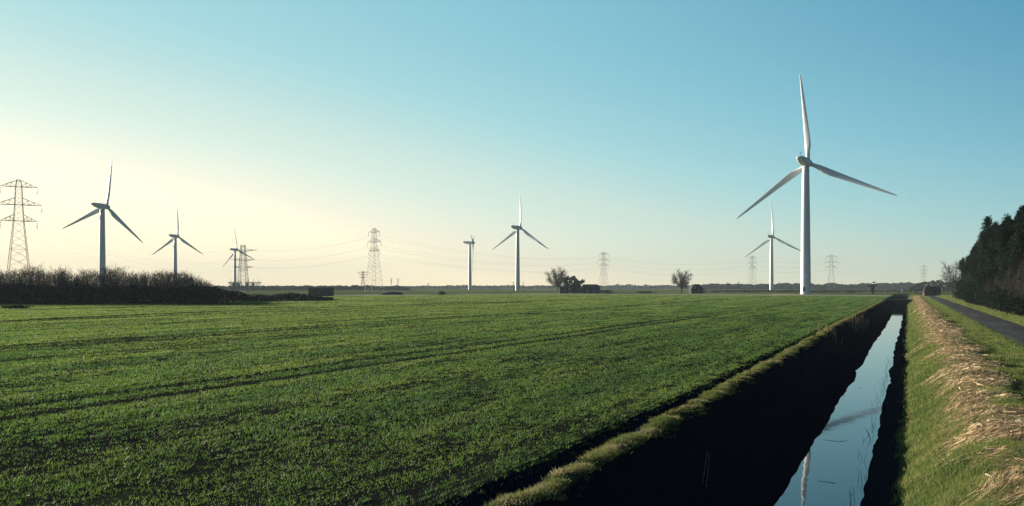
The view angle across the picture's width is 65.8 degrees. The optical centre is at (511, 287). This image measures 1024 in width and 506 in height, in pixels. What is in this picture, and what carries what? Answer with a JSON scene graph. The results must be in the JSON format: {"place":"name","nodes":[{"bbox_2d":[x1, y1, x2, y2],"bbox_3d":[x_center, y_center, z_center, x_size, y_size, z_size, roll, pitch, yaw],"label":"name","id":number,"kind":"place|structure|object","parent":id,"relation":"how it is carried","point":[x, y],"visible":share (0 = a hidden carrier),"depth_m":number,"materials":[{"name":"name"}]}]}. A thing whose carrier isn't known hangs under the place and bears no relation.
{"place":"outdoors","nodes":[
{"label":"outdoors","id":0,"kind":"place"},
{"bbox_2d":[380,291,403,294],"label":"heap","id":1,"kind":"object","parent":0,"point":[392,293],"visible":1,"depth_m":373.79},
{"bbox_2d":[0,288,1023,505],"bbox_3d":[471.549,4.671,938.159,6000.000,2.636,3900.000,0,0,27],"label":"ground","id":2,"kind":"structure","parent":0,"point":[754,440],"depth_m":23.68,"materials":[{"name":"green plant"}]},
{"bbox_2d":[2,304,33,308],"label":"bush","id":3,"kind":"object","parent":2,"relation":"on","point":[18,306],"visible":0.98,"depth_m":133.27,"materials":[{"name":"green plant"}]},
{"bbox_2d":[0,179,41,281],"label":"pylon","id":4,"kind":"object","parent":2,"relation":"on","point":[13,215],"visible":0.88,"depth_m":342.67,"materials":[{"name":"metal"}]},
{"bbox_2d":[62,160,142,275],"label":"wind turbine","id":5,"kind":"object","parent":2,"relation":"on","point":[101,207],"visible":0.84,"depth_m":587.04,"materials":[{"name":"paint"}]},
{"bbox_2d":[0,262,222,303],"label":"thicket","id":6,"kind":"object","parent":2,"relation":"on","point":[62,279],"visible":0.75,"depth_m":175.79,"materials":[{"name":"plant"}]},
{"bbox_2d":[0,283,333,303],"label":"bramble hedge","id":7,"kind":"object","parent":2,"relation":"on","point":[235,296],"visible":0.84,"depth_m":173.64,"materials":[{"name":"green plant"}]},
{"bbox_2d":[152,210,201,285],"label":"wind turbine","id":8,"kind":"object","parent":2,"relation":"on","point":[174,237],"visible":0.85,"depth_m":933.15,"materials":[{"name":"paint"}]},
{"bbox_2d":[223,229,252,281],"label":"wind turbine","id":9,"kind":"object","parent":2,"relation":"on","point":[234,253],"visible":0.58,"depth_m":1265.51,"materials":[{"name":"paint"}]},
{"bbox_2d":[228,245,260,290],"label":"pylon","id":10,"kind":"object","parent":2,"relation":"on","point":[237,283],"visible":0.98,"depth_m":758.67,"materials":[{"name":"metal"}]},
{"bbox_2d":[209,285,410,289],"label":"wood","id":11,"kind":"object","parent":2,"relation":"on","point":[336,287],"visible":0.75,"depth_m":890.40,"materials":[{"name":"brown plant"}]},
{"bbox_2d":[308,288,333,295],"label":"shed","id":12,"kind":"object","parent":2,"relation":"on","point":[322,291],"visible":0.95,"depth_m":320.86,"materials":[{"name":"grey paint"}]},
{"bbox_2d":[357,271,368,288],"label":"pylon","id":13,"kind":"object","parent":2,"relation":"on","point":[363,272],"visible":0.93,"depth_m":899.55,"materials":[{"name":"metal"}]},
{"bbox_2d":[364,228,383,291],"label":"pylon","id":14,"kind":"object","parent":2,"relation":"on","point":[374,239],"visible":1,"depth_m":619.93,"materials":[{"name":"metal"}]},
{"bbox_2d":[0,294,889,505],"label":"crop","id":15,"kind":"object","parent":2,"relation":"on","point":[417,308],"visible":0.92,"depth_m":38.59,"materials":[{"name":"green plant"}]},
{"bbox_2d":[463,236,474,289],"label":"wind turbine","id":16,"kind":"object","parent":2,"relation":"on","point":[472,242],"visible":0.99,"depth_m":1067.39,"materials":[{"name":"paint"}]},
{"bbox_2d":[492,195,547,290],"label":"wind turbine","id":17,"kind":"object","parent":2,"relation":"on","point":[517,268],"visible":1,"depth_m":798.37,"materials":[{"name":"paint"}]},
{"bbox_2d":[404,284,706,288],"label":"wood","id":18,"kind":"object","parent":2,"relation":"on","point":[629,286],"visible":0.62,"depth_m":1534.29,"materials":[{"name":"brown plant"}]},
{"bbox_2d":[545,266,570,292],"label":"bare tree","id":19,"kind":"object","parent":2,"relation":"on","point":[558,281],"visible":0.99,"depth_m":450.51,"materials":[{"name":"brown plant"}]},
{"bbox_2d":[558,286,568,293],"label":"shed","id":20,"kind":"structure","parent":2,"relation":"on","point":[563,289],"depth_m":445.00,"materials":[{"name":"grey paint"}]},
{"bbox_2d":[563,276,569,292],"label":"ivy tree","id":21,"kind":"object","parent":2,"relation":"on","point":[567,282],"visible":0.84,"depth_m":448.45,"materials":[{"name":"green plant"}]},
{"bbox_2d":[568,275,576,292],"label":"ivy tree","id":22,"kind":"object","parent":2,"relation":"on","point":[573,277],"visible":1,"depth_m":448.12,"materials":[{"name":"green plant"}]},
{"bbox_2d":[571,278,580,292],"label":"ivy tree","id":23,"kind":"object","parent":2,"relation":"on","point":[577,282],"visible":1,"depth_m":447.86,"materials":[{"name":"green plant"}]},
{"bbox_2d":[575,279,584,292],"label":"ivy tree","id":24,"kind":"object","parent":2,"relation":"on","point":[579,289],"visible":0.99,"depth_m":448.03,"materials":[{"name":"green plant"}]},
{"bbox_2d":[582,284,600,293],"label":"barn","id":25,"kind":"structure","parent":2,"relation":"on","point":[590,288],"depth_m":441.00,"materials":[{"name":"grey paint"}]},
{"bbox_2d":[597,252,608,288],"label":"pylon","id":26,"kind":"object","parent":2,"relation":"on","point":[603,270],"visible":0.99,"depth_m":1049.45,"materials":[{"name":"metal"}]},
{"bbox_2d":[600,289,611,293],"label":"bush","id":27,"kind":"object","parent":2,"relation":"on","point":[604,291],"visible":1,"depth_m":440.00,"materials":[{"name":"green plant"}]},
{"bbox_2d":[636,291,654,292],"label":"bush","id":28,"kind":"object","parent":2,"relation":"on","point":[644,292],"visible":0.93,"depth_m":454.98,"materials":[{"name":"green plant"}]},
{"bbox_2d":[671,268,691,293],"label":"bare tree","id":29,"kind":"object","parent":2,"relation":"on","point":[683,283],"visible":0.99,"depth_m":439.50,"materials":[{"name":"brown plant"}]},
{"bbox_2d":[484,300,884,505],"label":"lip grass","id":30,"kind":"structure","parent":2,"relation":"on","point":[610,449],"depth_m":19.34,"materials":[{"name":"green plant"}]},
{"bbox_2d":[688,284,703,293],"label":"house","id":31,"kind":"structure","parent":2,"relation":"on","point":[695,289],"depth_m":442.00,"materials":[{"name":"paint"}]},
{"bbox_2d":[748,256,757,283],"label":"pylon","id":32,"kind":"object","parent":2,"relation":"on","point":[752,270],"visible":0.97,"depth_m":1179.23,"materials":[{"name":"metal"}]},
{"bbox_2d":[744,203,800,289],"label":"wind turbine","id":33,"kind":"object","parent":2,"relation":"on","point":[771,285],"visible":0.94,"depth_m":942.55,"materials":[{"name":"paint"}]},
{"bbox_2d":[771,294,838,294],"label":"gravel pad","id":34,"kind":"object","parent":2,"relation":"on","point":[804,294],"visible":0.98,"depth_m":370.10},
{"bbox_2d":[737,75,896,293],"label":"wind turbine","id":35,"kind":"object","parent":34,"relation":"on","point":[806,162],"visible":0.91,"depth_m":378.52,"materials":[{"name":"paint"}]},
{"bbox_2d":[708,290,911,291],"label":"hedge","id":36,"kind":"object","parent":2,"relation":"on","point":[818,290],"visible":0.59,"depth_m":566.00,"materials":[{"name":"green plant"}]},
{"bbox_2d":[700,282,920,289],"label":"wood","id":37,"kind":"object","parent":2,"relation":"on","point":[860,286],"visible":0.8,"depth_m":1164.11,"materials":[{"name":"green plant"}]},
{"bbox_2d":[813,290,840,292],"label":"bush","id":38,"kind":"object","parent":2,"relation":"on","point":[817,291],"visible":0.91,"depth_m":500.78,"materials":[{"name":"green plant"}]},
{"bbox_2d":[827,255,838,289],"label":"pylon","id":39,"kind":"object","parent":2,"relation":"on","point":[829,270],"visible":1,"depth_m":1138.64,"materials":[{"name":"metal"}]},
{"bbox_2d":[818,358,890,504],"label":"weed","id":40,"kind":"object","parent":2,"relation":"on","point":[867,431],"visible":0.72,"depth_m":29.13,"materials":[{"name":"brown plant"}]},
{"bbox_2d":[852,314,866,331],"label":"reed clump","id":41,"kind":"object","parent":2,"relation":"on","point":[859,324],"visible":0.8,"depth_m":89.50,"materials":[{"name":"plant"}]},
{"bbox_2d":[868,281,877,293],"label":"ivy tree","id":42,"kind":"object","parent":2,"relation":"on","point":[872,288],"visible":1,"depth_m":419.62,"materials":[{"name":"green plant"}]},
{"bbox_2d":[886,299,911,307],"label":"culvert","id":43,"kind":"object","parent":2,"relation":"on","point":[903,303],"visible":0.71,"depth_m":217.80,"materials":[{"name":"concrete"}]},
{"bbox_2d":[922,285,940,295],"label":"building","id":44,"kind":"structure","parent":2,"relation":"on","point":[931,291],"depth_m":328.32,"materials":[{"name":"red brick"}]},
{"bbox_2d":[909,279,956,291],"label":"wood","id":45,"kind":"object","parent":2,"relation":"on","point":[919,287],"visible":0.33,"depth_m":575.28,"materials":[{"name":"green plant"}]},
{"bbox_2d":[936,261,961,297],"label":"bare tree","id":46,"kind":"object","parent":2,"relation":"on","point":[952,280],"visible":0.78,"depth_m":249.89,"materials":[{"name":"brown plant"}]},
{"bbox_2d":[886,294,1023,505],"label":"grass","id":47,"kind":"structure","parent":2,"relation":"on","point":[1014,353],"depth_m":24.79,"materials":[{"name":"green plant"}]},
{"bbox_2d":[953,257,964,299],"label":"conifer","id":48,"kind":"object","parent":2,"relation":"on","point":[961,264],"visible":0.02,"depth_m":213.73,"materials":[{"name":"green plant"}]},
{"bbox_2d":[895,296,1023,505],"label":"cut reeds","id":49,"kind":"object","parent":2,"relation":"on","point":[997,426],"visible":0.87,"depth_m":24.00,"materials":[{"name":"plant"}]},
{"bbox_2d":[955,257,965,299],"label":"conifer","id":50,"kind":"object","parent":2,"relation":"on","point":[961,281],"visible":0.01,"depth_m":198.48,"materials":[{"name":"green plant"}]},
{"bbox_2d":[956,240,976,300],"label":"conifer","id":51,"kind":"object","parent":2,"relation":"on","point":[973,250],"visible":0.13,"depth_m":184.96,"materials":[{"name":"green plant"}]},
{"bbox_2d":[959,230,986,302],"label":"conifer","id":52,"kind":"object","parent":2,"relation":"on","point":[973,264],"visible":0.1,"depth_m":163.77,"materials":[{"name":"green plant"}]},
{"bbox_2d":[959,221,999,305],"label":"conifer","id":53,"kind":"object","parent":2,"relation":"on","point":[968,291],"visible":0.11,"depth_m":144.66,"materials":[{"name":"green plant"}]},
{"bbox_2d":[980,275,998,300],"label":"bare shrub","id":54,"kind":"object","parent":2,"relation":"on","point":[989,289],"visible":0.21,"depth_m":124.96,"materials":[{"name":"brown plant"}]},
{"bbox_2d":[971,213,1012,307],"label":"conifer","id":55,"kind":"object","parent":2,"relation":"on","point":[991,255],"visible":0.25,"depth_m":126.61,"materials":[{"name":"green plant"}]},
{"bbox_2d":[965,298,1023,315],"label":"brambles","id":56,"kind":"object","parent":2,"relation":"on","point":[1020,312],"visible":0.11,"depth_m":94.42,"materials":[{"name":"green plant"}]},
{"bbox_2d":[979,205,1023,311],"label":"conifer","id":57,"kind":"object","parent":2,"relation":"on","point":[1005,234],"visible":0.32,"depth_m":109.26,"materials":[{"name":"green plant"}]},
{"bbox_2d":[983,212,1023,315],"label":"conifer","id":58,"kind":"object","parent":2,"relation":"on","point":[1016,243],"visible":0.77,"depth_m":94.71,"materials":[{"name":"green plant"}]},
{"bbox_2d":[993,270,1013,300],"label":"bare shrub","id":59,"kind":"object","parent":2,"relation":"on","point":[1001,286],"visible":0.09,"depth_m":104.65,"materials":[{"name":"brown plant"}]},
{"bbox_2d":[997,261,1023,306],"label":"bare shrub","id":60,"kind":"object","parent":2,"relation":"on","point":[1010,278],"visible":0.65,"depth_m":94.74,"materials":[{"name":"brown plant"}]},
{"bbox_2d":[1004,252,1023,298],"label":"bare shrub","id":61,"kind":"object","parent":2,"relation":"on","point":[1019,282],"visible":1,"depth_m":88.12,"materials":[{"name":"brown plant"}]},
{"bbox_2d":[0,0,1023,286],"label":"sky","id":62,"kind":"structure","parent":0,"point":[640,131],"materials":[{"name":"blue"}]},
{"bbox_2d":[774,307,904,505],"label":"water","id":63,"kind":"structure","parent":0,"point":[842,463],"depth_m":28.51,"materials":[{"name":"blue liquid"}]},
{"bbox_2d":[918,291,1023,344],"bbox_3d":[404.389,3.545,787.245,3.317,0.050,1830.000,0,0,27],"label":"road","id":64,"kind":"structure","parent":0,"point":[1011,330],"depth_m":81.12,"materials":[{"name":"grey asphalt"}]}
]}

